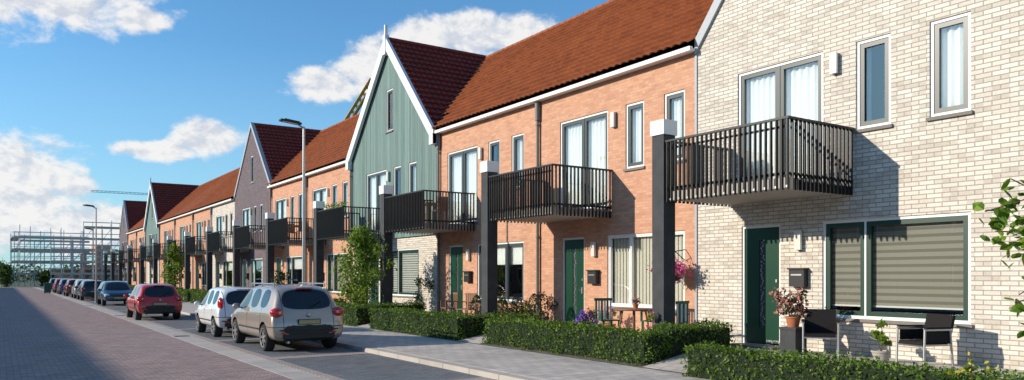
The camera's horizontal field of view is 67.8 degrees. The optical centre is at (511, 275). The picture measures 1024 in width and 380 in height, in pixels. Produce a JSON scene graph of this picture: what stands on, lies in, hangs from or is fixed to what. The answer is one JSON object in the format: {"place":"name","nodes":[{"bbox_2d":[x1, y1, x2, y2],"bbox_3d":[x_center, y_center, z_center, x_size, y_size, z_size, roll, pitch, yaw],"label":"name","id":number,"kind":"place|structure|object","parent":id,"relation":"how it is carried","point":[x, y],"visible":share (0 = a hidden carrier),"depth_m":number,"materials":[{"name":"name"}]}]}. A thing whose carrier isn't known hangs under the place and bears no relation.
{"place":"outdoors","nodes":[
{"label":"outdoors","id":0,"kind":"place"},
{"bbox_2d":[0,287,292,379],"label":"road","id":1,"kind":"structure","parent":0,"point":[46,336],"depth_m":18.56,"materials":[{"name":"brick"}]},
{"bbox_2d":[184,232,190,289],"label":"balcony post","id":2,"kind":"object","parent":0,"point":[187,267],"visible":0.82,"depth_m":55.51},
{"bbox_2d":[206,227,212,290],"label":"balcony post","id":3,"kind":"object","parent":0,"point":[209,271],"visible":0.82,"depth_m":49.73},
{"bbox_2d":[232,220,240,285],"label":"balcony post","id":4,"kind":"object","parent":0,"point":[236,262],"visible":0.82,"depth_m":43.99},
{"bbox_2d":[265,212,274,284],"bbox_3d":[-12.263,-0.740,38.644,0.390,4.880,0.390,0,0,-34],"label":"balcony post","id":5,"kind":"object","parent":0,"point":[269,216],"visible":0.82,"depth_m":38.49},
{"bbox_2d":[0,0,608,272],"label":"sky","id":6,"kind":"structure","parent":0,"point":[102,95],"materials":[{"name":"blue"}]},
{"bbox_2d":[313,201,324,287],"bbox_3d":[-8.303,-0.740,32.751,0.390,4.880,0.390,0,0,-34],"label":"balcony post","id":7,"kind":"object","parent":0,"point":[318,258],"visible":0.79,"depth_m":32.61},
{"bbox_2d":[0,276,682,373],"bbox_3d":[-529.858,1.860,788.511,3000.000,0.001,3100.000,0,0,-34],"label":"ground","id":8,"kind":"structure","parent":0,"point":[27,285],"depth_m":129.51,"materials":[{"name":"green plant"}]},
{"bbox_2d":[0,262,15,286],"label":"young tree","id":9,"kind":"object","parent":8,"relation":"on","point":[6,272],"visible":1,"depth_m":117.03,"materials":[{"name":"green plant"}]},
{"bbox_2d":[12,264,78,281],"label":"distant tree line","id":10,"kind":"object","parent":8,"relation":"on","point":[36,271],"visible":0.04,"depth_m":219.70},
{"bbox_2d":[10,220,119,286],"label":"scaffolding","id":11,"kind":"object","parent":8,"relation":"on","point":[71,250],"visible":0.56,"depth_m":129.01,"materials":[{"name":"grey metal"}]},
{"bbox_2d":[49,246,118,280],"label":"building under construction","id":12,"kind":"structure","parent":8,"relation":"on","point":[116,277],"depth_m":135.18,"materials":[{"name":"concrete"}]},
{"bbox_2d":[33,287,328,379],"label":"gutter strip","id":13,"kind":"object","parent":8,"relation":"on","point":[283,370],"visible":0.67,"depth_m":18.25,"materials":[{"name":"concrete"}]},
{"bbox_2d":[51,289,481,379],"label":"parking strip","id":14,"kind":"object","parent":8,"relation":"on","point":[371,366],"visible":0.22,"depth_m":16.32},
{"bbox_2d":[75,280,102,299],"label":"parked car","id":15,"kind":"object","parent":14,"relation":"on","point":[86,288],"visible":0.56,"depth_m":54.62,"materials":[{"name":"paint"}]},
{"bbox_2d":[83,204,97,302],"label":"street lamp","id":16,"kind":"object","parent":14,"relation":"on","point":[93,206],"visible":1,"depth_m":47.13,"materials":[{"name":"metal"}]},
{"bbox_2d":[97,279,132,305],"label":"parked car","id":17,"kind":"object","parent":14,"relation":"on","point":[112,290],"visible":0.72,"depth_m":45.83,"materials":[{"name":"paint"}]},
{"bbox_2d":[123,283,182,319],"bbox_3d":[-15.176,0.988,32.176,2.030,1.624,4.002,0,0,-34],"label":"parked car","id":18,"kind":"object","parent":14,"relation":"on","point":[157,298],"visible":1,"depth_m":30.73,"materials":[{"name":"paint"}]},
{"bbox_2d":[194,283,253,336],"bbox_3d":[-8.684,0.993,23.644,1.981,1.615,3.497,0,0,-34],"label":"parked car","id":19,"kind":"object","parent":14,"relation":"on","point":[215,310],"visible":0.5,"depth_m":22.34,"materials":[{"name":"paint"}]},
{"bbox_2d":[35,286,495,379],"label":"parking bay lines","id":20,"kind":"object","parent":14,"relation":"on","point":[304,369],"visible":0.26,"depth_m":17.31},
{"bbox_2d":[231,279,343,350],"bbox_3d":[-5.936,0.934,19.681,2.107,1.732,4.252,0,0,-34],"label":"parked car","id":21,"kind":"object","parent":14,"relation":"on","point":[269,315],"visible":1,"depth_m":18.18,"materials":[{"name":"paint"}]},
{"bbox_2d":[344,78,370,119],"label":"mobile crane","id":22,"kind":"object","parent":8,"relation":"on","point":[359,106],"visible":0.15,"depth_m":75.39,"materials":[{"name":"yellow metal"}]},
{"bbox_2d":[181,310,541,379],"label":"kerb","id":23,"kind":"structure","parent":8,"relation":"on","point":[484,372],"depth_m":15.15,"materials":[{"name":"concrete"}]},
{"bbox_2d":[379,185,393,303],"bbox_3d":[-4.455,-0.740,27.024,0.390,4.880,0.390,0,0,-34],"label":"balcony post","id":24,"kind":"object","parent":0,"point":[386,288],"visible":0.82,"depth_m":26.90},
{"bbox_2d":[401,222,472,233],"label":"balcony slab","id":25,"kind":"structure","parent":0,"point":[431,230],"depth_m":25.44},
{"bbox_2d":[182,302,709,379],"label":"pavement","id":26,"kind":"structure","parent":0,"point":[542,366],"depth_m":15.58,"materials":[{"name":"concrete"}]},
{"bbox_2d":[279,118,305,281],"bbox_3d":[-6.491,-1.463,22.625,0.796,6.327,0.240,0,0,-34],"label":"street lamp","id":27,"kind":"object","parent":26,"relation":"on","point":[291,121],"visible":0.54,"depth_m":22.77,"materials":[{"name":"metal"}]},
{"bbox_2d":[972,178,1023,338],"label":"street tree","id":28,"kind":"object","parent":26,"relation":"on","point":[999,223],"visible":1,"depth_m":6.44,"materials":[{"name":"green plant"}]},
{"bbox_2d":[188,302,739,373],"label":"garden ground","id":29,"kind":"structure","parent":0,"point":[589,358],"depth_m":15.83,"materials":[{"name":"soil"}]},
{"bbox_2d":[120,205,126,280],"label":"walls","id":30,"kind":"structure","parent":29,"relation":"on","point":[123,235],"depth_m":97.96,"materials":[{"name":"purple brick"}]},
{"bbox_2d":[125,200,146,231],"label":"gable roof","id":31,"kind":"structure","parent":30,"relation":"on","point":[136,211],"depth_m":97.30,"materials":[{"name":"red tile"}]},
{"bbox_2d":[137,227,146,283],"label":"walls","id":32,"kind":"structure","parent":29,"relation":"on","point":[140,233],"depth_m":86.94,"materials":[{"name":"brick"}]},
{"bbox_2d":[146,195,158,282],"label":"walls","id":33,"kind":"structure","parent":29,"relation":"on","point":[152,229],"depth_m":79.87,"materials":[{"name":"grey wood"}]},
{"bbox_2d":[146,182,198,222],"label":"gable roof","id":34,"kind":"structure","parent":33,"relation":"on","point":[168,197],"depth_m":78.75,"materials":[{"name":"red tile"}]},
{"bbox_2d":[156,242,184,288],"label":"young tree","id":35,"kind":"object","parent":29,"relation":"on","point":[175,258],"visible":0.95,"depth_m":58.77,"materials":[{"name":"green plant"}]},
{"bbox_2d":[160,214,180,283],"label":"walls","id":36,"kind":"structure","parent":29,"relation":"on","point":[168,225],"depth_m":74.03,"materials":[{"name":"brick"}]},
{"bbox_2d":[157,174,225,221],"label":"roof","id":37,"kind":"structure","parent":36,"relation":"on","point":[184,203],"depth_m":73.32,"materials":[{"name":"orange tile"}]},
{"bbox_2d":[175,208,198,288],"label":"walls","id":38,"kind":"structure","parent":29,"relation":"on","point":[184,220],"depth_m":65.65,"materials":[{"name":"brick"}]},
{"bbox_2d":[172,167,239,216],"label":"roof","id":39,"kind":"structure","parent":38,"relation":"on","point":[209,191],"depth_m":66.85,"materials":[{"name":"orange tile"}]},
{"bbox_2d":[186,236,220,254],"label":"balcony railing","id":40,"kind":"object","parent":29,"relation":"on","point":[190,245],"visible":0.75,"depth_m":53.98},
{"bbox_2d":[194,201,217,290],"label":"walls","id":41,"kind":"structure","parent":29,"relation":"on","point":[202,215],"depth_m":60.69,"materials":[{"name":"brick"}]},
{"bbox_2d":[190,172,238,210],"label":"roof","id":42,"kind":"structure","parent":41,"relation":"on","point":[216,193],"depth_m":60.75,"materials":[{"name":"orange tile"}]},
{"bbox_2d":[212,196,234,287],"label":"walls","id":43,"kind":"structure","parent":29,"relation":"on","point":[228,208],"depth_m":54.67,"materials":[{"name":"beige brick"}]},
{"bbox_2d":[216,212,231,286],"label":"window frames","id":44,"kind":"structure","parent":43,"relation":"attached to","point":[224,262],"depth_m":53.69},
{"bbox_2d":[208,231,250,252],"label":"balcony railing","id":45,"kind":"object","parent":29,"relation":"on","point":[213,241],"visible":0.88,"depth_m":47.89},
{"bbox_2d":[235,130,269,286],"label":"walls","id":46,"kind":"structure","parent":29,"relation":"on","point":[255,193],"depth_m":48.16,"materials":[{"name":"grey brick"}]},
{"bbox_2d":[242,156,262,286],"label":"window frames","id":47,"kind":"structure","parent":46,"relation":"attached to","point":[246,210],"depth_m":48.27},
{"bbox_2d":[234,122,273,200],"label":"bargeboards","id":48,"kind":"object","parent":46,"relation":"attached to","point":[252,127],"visible":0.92,"depth_m":47.27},
{"bbox_2d":[254,123,320,183],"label":"gable roof","id":49,"kind":"structure","parent":46,"relation":"on","point":[282,146],"depth_m":47.91,"materials":[{"name":"red tile"}]},
{"bbox_2d":[276,121,342,175],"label":"roof","id":50,"kind":"structure","parent":46,"relation":"on","point":[320,135],"depth_m":47.37,"materials":[{"name":"orange tile"}]},
{"bbox_2d":[235,225,283,249],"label":"balcony railing","id":51,"kind":"object","parent":29,"relation":"on","point":[242,237],"visible":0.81,"depth_m":42.35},
{"bbox_2d":[271,168,315,283],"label":"walls","id":52,"kind":"structure","parent":29,"relation":"on","point":[289,190],"depth_m":42.33,"materials":[{"name":"brick"}]},
{"bbox_2d":[276,193,301,283],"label":"window frames","id":53,"kind":"structure","parent":52,"relation":"attached to","point":[292,258],"depth_m":41.70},
{"bbox_2d":[278,197,301,268],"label":"curtains","id":54,"kind":"object","parent":52,"relation":"attached to","point":[297,263],"visible":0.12,"depth_m":41.78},
{"bbox_2d":[266,113,359,184],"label":"roof","id":55,"kind":"structure","parent":52,"relation":"on","point":[345,127],"depth_m":43.15,"materials":[{"name":"orange tile"}]},
{"bbox_2d":[268,217,325,246],"bbox_3d":[-10.656,-2.120,37.748,1.962,1.260,2.920,0,0,-34],"label":"balcony railing","id":56,"kind":"object","parent":29,"relation":"on","point":[278,232],"visible":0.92,"depth_m":36.67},
{"bbox_2d":[307,158,352,301],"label":"walls","id":57,"kind":"structure","parent":29,"relation":"on","point":[339,175],"depth_m":37.22,"materials":[{"name":"brick"}]},
{"bbox_2d":[301,128,354,172],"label":"roof","id":58,"kind":"structure","parent":57,"relation":"on","point":[338,151],"depth_m":38.10,"materials":[{"name":"orange tile"}]},
{"bbox_2d":[313,181,347,292],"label":"window frames","id":59,"kind":"structure","parent":57,"relation":"attached to","point":[320,190],"depth_m":36.45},
{"bbox_2d":[315,184,347,289],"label":"curtains","id":60,"kind":"object","parent":57,"relation":"attached to","point":[317,196],"visible":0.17,"depth_m":37.00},
{"bbox_2d":[317,206,379,240],"bbox_3d":[-6.696,-2.120,31.855,1.962,1.260,2.920,0,0,-34],"label":"balcony railing","id":61,"kind":"object","parent":29,"relation":"on","point":[331,223],"visible":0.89,"depth_m":30.92,"materials":[{"name":"metal"}]},
{"bbox_2d":[329,223,397,305],"bbox_3d":[-5.187,-0.164,27.116,2.340,3.528,2.475,0,0,-34],"label":"young tree","id":62,"kind":"object","parent":29,"relation":"on","point":[361,238],"visible":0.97,"depth_m":26.99,"materials":[{"name":"green plant"}]},
{"bbox_2d":[334,300,426,326],"bbox_3d":[-5.707,1.277,28.384,2.840,0.938,5.898,0,0,-34],"label":"hedge","id":63,"kind":"object","parent":29,"relation":"on","point":[354,315],"visible":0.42,"depth_m":25.89,"materials":[{"name":"green plant"}]},
{"bbox_2d":[352,55,436,312],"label":"walls","id":64,"kind":"structure","parent":29,"relation":"on","point":[404,143],"depth_m":30.18,"materials":[{"name":"wood"}]},
{"bbox_2d":[345,25,436,170],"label":"bargeboards","id":65,"kind":"object","parent":64,"relation":"attached to","point":[387,49],"visible":1,"depth_m":30.63,"materials":[{"name":"white paint"}]},
{"bbox_2d":[367,88,418,295],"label":"window frames","id":66,"kind":"structure","parent":64,"relation":"attached to","point":[397,251],"depth_m":30.58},
{"bbox_2d":[370,166,417,292],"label":"curtains","id":67,"kind":"object","parent":64,"relation":"attached to","point":[409,267],"visible":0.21,"depth_m":30.29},
{"bbox_2d":[388,37,485,129],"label":"gable roof","id":68,"kind":"structure","parent":64,"relation":"on","point":[438,76],"depth_m":30.58,"materials":[{"name":"red tile"}]},
{"bbox_2d":[390,33,536,127],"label":"roof","id":69,"kind":"structure","parent":64,"relation":"on","point":[492,63],"depth_m":30.27,"materials":[{"name":"orange tile"}]},
{"bbox_2d":[385,190,474,234],"bbox_3d":[-2.848,-2.120,26.128,1.962,1.260,2.920,0,0,-34],"label":"balcony railing","id":70,"kind":"object","parent":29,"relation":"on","point":[405,212],"visible":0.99,"depth_m":25.13,"materials":[{"name":"metal"}]},
{"bbox_2d":[368,305,531,340],"bbox_3d":[-2.033,1.314,22.698,2.613,0.845,5.886,0,0,-34],"label":"hedge","id":71,"kind":"object","parent":29,"relation":"on","point":[444,324],"visible":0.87,"depth_m":21.00,"materials":[{"name":"green plant"}]},
{"bbox_2d":[440,87,551,314],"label":"walls","id":72,"kind":"structure","parent":29,"relation":"on","point":[504,128],"depth_m":25.01,"materials":[{"name":"brick"}]},
{"bbox_2d":[436,133,440,312],"bbox_3d":[-2.652,-1.775,27.470,0.168,6.750,0.168,0,0,-34],"label":"downpipe","id":73,"kind":"object","parent":72,"relation":"attached to","point":[438,139],"visible":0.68,"depth_m":27.44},
{"bbox_2d":[450,245,462,313],"bbox_3d":[-2.057,0.245,26.521,0.470,2.590,1.080,0,0,-34],"label":"front door","id":74,"kind":"structure","parent":72,"relation":"attached to","point":[456,268],"depth_m":26.66,"materials":[{"name":"green paint"}]},
{"bbox_2d":[434,99,534,133],"bbox_3d":[-1.057,-5.150,25.012,0.246,0.100,6.100,0,0,-34],"label":"gutter","id":75,"kind":"object","parent":72,"relation":"attached to","point":[525,103],"visible":1,"depth_m":24.56,"materials":[{"name":"white paint"}]},
{"bbox_2d":[448,133,523,301],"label":"window frames","id":76,"kind":"structure","parent":72,"relation":"attached to","point":[506,245],"depth_m":24.61,"materials":[{"name":"plastic"}]},
{"bbox_2d":[452,139,521,264],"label":"curtains","id":77,"kind":"object","parent":72,"relation":"attached to","point":[471,187],"visible":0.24,"depth_m":25.99,"materials":[{"name":"fabric"}]},
{"bbox_2d":[497,145,521,296],"bbox_3d":[2.825,-1.700,27.621,8.500,7.000,6.100,0,0,-34],"label":"interior","id":78,"kind":"object","parent":72,"relation":"in","point":[516,279],"depth_m":27.05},
{"bbox_2d":[431,0,686,127],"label":"roof","id":79,"kind":"structure","parent":72,"relation":"on","point":[534,63],"depth_m":25.93,"materials":[{"name":"orange tile"}]},
{"bbox_2d":[525,291,559,320],"bbox_3d":[0.924,0.969,21.663,0.915,1.073,1.134,0,0,19],"label":"garden shrub","id":80,"kind":"object","parent":29,"relation":"on","point":[553,305],"visible":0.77,"depth_m":21.73,"materials":[{"name":"pink plant"}]},
{"bbox_2d":[482,314,735,365],"bbox_3d":[1.895,1.291,17.135,2.720,0.894,5.859,0,0,-34],"label":"hedge","id":81,"kind":"object","parent":29,"relation":"on","point":[658,343],"visible":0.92,"depth_m":15.37,"materials":[{"name":"green plant"}]},
{"bbox_2d":[539,44,694,331],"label":"walls","id":82,"kind":"structure","parent":29,"relation":"on","point":[631,191],"depth_m":19.72,"materials":[{"name":"brick"}]},
{"bbox_2d":[535,101,539,314],"bbox_3d":[0.750,-1.775,22.407,0.168,6.750,0.168,0,0,-34],"label":"downpipe","id":83,"kind":"object","parent":82,"relation":"attached to","point":[537,124],"visible":0.64,"depth_m":22.38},
{"bbox_2d":[489,163,611,223],"bbox_3d":[0.973,-2.120,20.442,1.962,1.260,2.920,0,0,-34],"label":"balcony railing","id":84,"kind":"object","parent":82,"relation":"attached to","point":[508,194],"visible":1,"depth_m":19.52,"materials":[{"name":"metal"}]},
{"bbox_2d":[500,206,608,222],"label":"balcony slab","id":85,"kind":"structure","parent":82,"relation":"attached to","point":[550,218],"depth_m":20.09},
{"bbox_2d":[563,237,583,322],"bbox_3d":[1.597,0.245,21.085,0.470,2.590,1.080,0,0,-34],"label":"front door","id":86,"kind":"structure","parent":82,"relation":"attached to","point":[573,276],"depth_m":21.26,"materials":[{"name":"green paint"}]},
{"bbox_2d":[530,46,694,101],"bbox_3d":[2.381,-5.150,19.895,0.246,0.100,6.230,0,0,-34],"label":"gutter","id":87,"kind":"object","parent":82,"relation":"attached to","point":[632,68],"visible":1,"depth_m":19.32,"materials":[{"name":"white paint"}]},
{"bbox_2d":[529,0,713,94],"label":"roof","id":88,"kind":"structure","parent":82,"relation":"on","point":[633,30],"depth_m":20.71,"materials":[{"name":"orange tile"}]},
{"bbox_2d":[561,89,684,308],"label":"window frames","id":89,"kind":"structure","parent":82,"relation":"attached to","point":[630,108],"depth_m":19.36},
{"bbox_2d":[566,97,682,305],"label":"curtains","id":90,"kind":"object","parent":82,"relation":"attached to","point":[597,143],"visible":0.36,"depth_m":19.68,"materials":[{"name":"fabric"}]},
{"bbox_2d":[646,249,691,283],"bbox_3d":[3.596,-0.211,17.439,1.057,0.802,0.975,0,0,2],"label":"hanging flower basket","id":91,"kind":"object","parent":82,"relation":"attached to","point":[681,268],"visible":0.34,"depth_m":17.29,"materials":[{"name":"pink plant"}]},
{"bbox_2d":[695,52,697,322],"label":"corner trim","id":92,"kind":"structure","parent":82,"relation":"attached to","point":[696,205],"depth_m":17.37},
{"bbox_2d":[680,340,1023,379],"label":"hedge","id":93,"kind":"object","parent":29,"relation":"on","point":[717,362],"visible":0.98,"depth_m":11.12,"materials":[{"name":"green plant"}]},
{"bbox_2d":[698,0,1023,369],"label":"walls","id":94,"kind":"structure","parent":29,"relation":"on","point":[912,161],"depth_m":13.60,"materials":[{"name":"beige brick"}]},
{"bbox_2d":[694,0,723,53],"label":"bargeboards","id":95,"kind":"object","parent":94,"relation":"attached to","point":[708,21],"visible":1,"depth_m":17.06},
{"bbox_2d":[731,224,779,349],"bbox_3d":[5.099,0.245,15.872,0.470,2.590,1.080,0,0,-34],"label":"front door","id":96,"kind":"structure","parent":94,"relation":"attached to","point":[760,271],"depth_m":16.01,"materials":[{"name":"green paint"}]},
{"bbox_2d":[673,177,845,204],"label":"balcony slab","id":97,"kind":"structure","parent":94,"relation":"attached to","point":[779,194],"depth_m":14.57,"materials":[{"name":"concrete"}]},
{"bbox_2d":[665,115,853,206],"bbox_3d":[4.737,-2.120,14.840,1.962,1.260,2.920,0,0,-34],"label":"balcony railing","id":98,"kind":"object","parent":97,"relation":"on","point":[694,165],"visible":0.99,"depth_m":13.93,"materials":[{"name":"metal"}]},
{"bbox_2d":[787,268,808,286],"bbox_3d":[5.658,0.035,15.091,0.167,0.370,0.380,0,0,-34],"label":"letterbox","id":99,"kind":"object","parent":94,"relation":"attached to","point":[798,277],"visible":1,"depth_m":15.02,"materials":[{"name":"black metal"}]},
{"bbox_2d":[747,23,962,309],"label":"curtains","id":100,"kind":"object","parent":94,"relation":"attached to","point":[918,266],"visible":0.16,"depth_m":13.75,"materials":[{"name":"fabric"}]},
{"bbox_2d":[739,11,970,323],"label":"window frames","id":101,"kind":"structure","parent":94,"relation":"attached to","point":[866,225],"depth_m":13.99,"materials":[{"name":"wood"}]},
{"bbox_2d":[747,44,962,344],"bbox_3d":[10.279,-1.700,16.528,8.500,7.000,8.170,0,0,-34],"label":"interior","id":102,"kind":"object","parent":94,"relation":"in","point":[878,82],"depth_m":15.76,"materials":[{"name":"grey"}]},
{"bbox_2d":[836,110,972,327],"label":"sills","id":103,"kind":"structure","parent":94,"relation":"attached to","point":[957,114],"depth_m":13.39,"materials":[{"name":"stone"}]},
{"bbox_2d":[780,351,1023,379],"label":"terrace paving","id":104,"kind":"structure","parent":29,"relation":"on","point":[937,364],"depth_m":12.74,"materials":[{"name":"concrete"}]},
{"bbox_2d":[778,326,806,353],"bbox_3d":[5.295,1.220,14.353,0.380,0.500,0.380,0,0,-34],"label":"plant pedestal","id":105,"kind":"object","parent":104,"relation":"on","point":[791,338],"visible":0.68,"depth_m":14.22,"materials":[{"name":"concrete"}]},
{"bbox_2d":[768,287,812,326],"bbox_3d":[5.252,0.584,14.314,0.709,0.771,0.637,0,0,-7],"label":"flowering pot plant","id":106,"kind":"object","parent":105,"relation":"on","point":[793,320],"visible":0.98,"depth_m":14.26,"materials":[{"name":"pink plant"}]},
{"bbox_2d":[801,309,839,357],"bbox_3d":[5.587,1.045,13.814,0.640,0.853,0.638,0,0,21],"label":"rattan armchair","id":107,"kind":"object","parent":104,"relation":"on","point":[820,323],"visible":0.94,"depth_m":13.96,"materials":[{"name":"wicker"}]},
{"bbox_2d":[870,318,891,362],"bbox_3d":[6.253,1.095,12.932,0.342,0.751,0.326,0,0,40],"label":"potted shrub","id":108,"kind":"object","parent":104,"relation":"on","point":[881,337],"visible":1,"depth_m":12.89,"materials":[{"name":"green plant"}]},
{"bbox_2d":[895,313,955,366],"bbox_3d":[6.620,1.045,12.198,0.638,0.853,0.640,0,0,-14],"label":"rattan armchair","id":109,"kind":"object","parent":104,"relation":"on","point":[937,330],"visible":0.89,"depth_m":12.09,"materials":[{"name":"metal"}]},
{"bbox_2d":[946,352,998,378],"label":"garden shrub","id":110,"kind":"object","parent":29,"relation":"on","point":[969,368],"visible":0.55,"depth_m":9.39,"materials":[{"name":"yellow plant"}]},
{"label":"terrace paving","id":111,"kind":"object","parent":29,"relation":"on","visible":0},
{"bbox_2d":[593,298,620,327],"bbox_3d":[2.220,1.000,17.768,0.520,0.940,0.460,0,0,-19],"label":"garden chair","id":112,"kind":"object","parent":111,"relation":"on","point":[601,310],"visible":0.73,"depth_m":17.92,"materials":[{"name":"green wood"}]},
{"bbox_2d":[675,301,688,327],"bbox_3d":[3.415,1.000,16.078,0.520,0.940,0.460,0,0,-44],"label":"garden chair","id":113,"kind":"object","parent":111,"relation":"on","point":[682,312],"visible":0.39,"depth_m":15.93,"materials":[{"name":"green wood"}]},
{"bbox_2d":[189,302,775,372],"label":"garden path","id":114,"kind":"structure","parent":0,"point":[673,364],"depth_m":14.12,"materials":[{"name":"concrete"}]},
{"bbox_2d":[480,161,498,315],"bbox_3d":[-0.634,-0.740,21.338,0.390,4.880,0.390,0,0,-34],"label":"balcony post","id":115,"kind":"object","parent":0,"point":[488,262],"visible":0.82,"depth_m":21.20,"materials":[{"name":"metal"}]},
{"bbox_2d":[650,119,676,326],"bbox_3d":[3.131,-0.740,15.736,0.390,4.880,0.390,0,0,-34],"label":"balcony post","id":116,"kind":"object","parent":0,"point":[663,252],"visible":0.82,"depth_m":15.62,"materials":[{"name":"concrete"}]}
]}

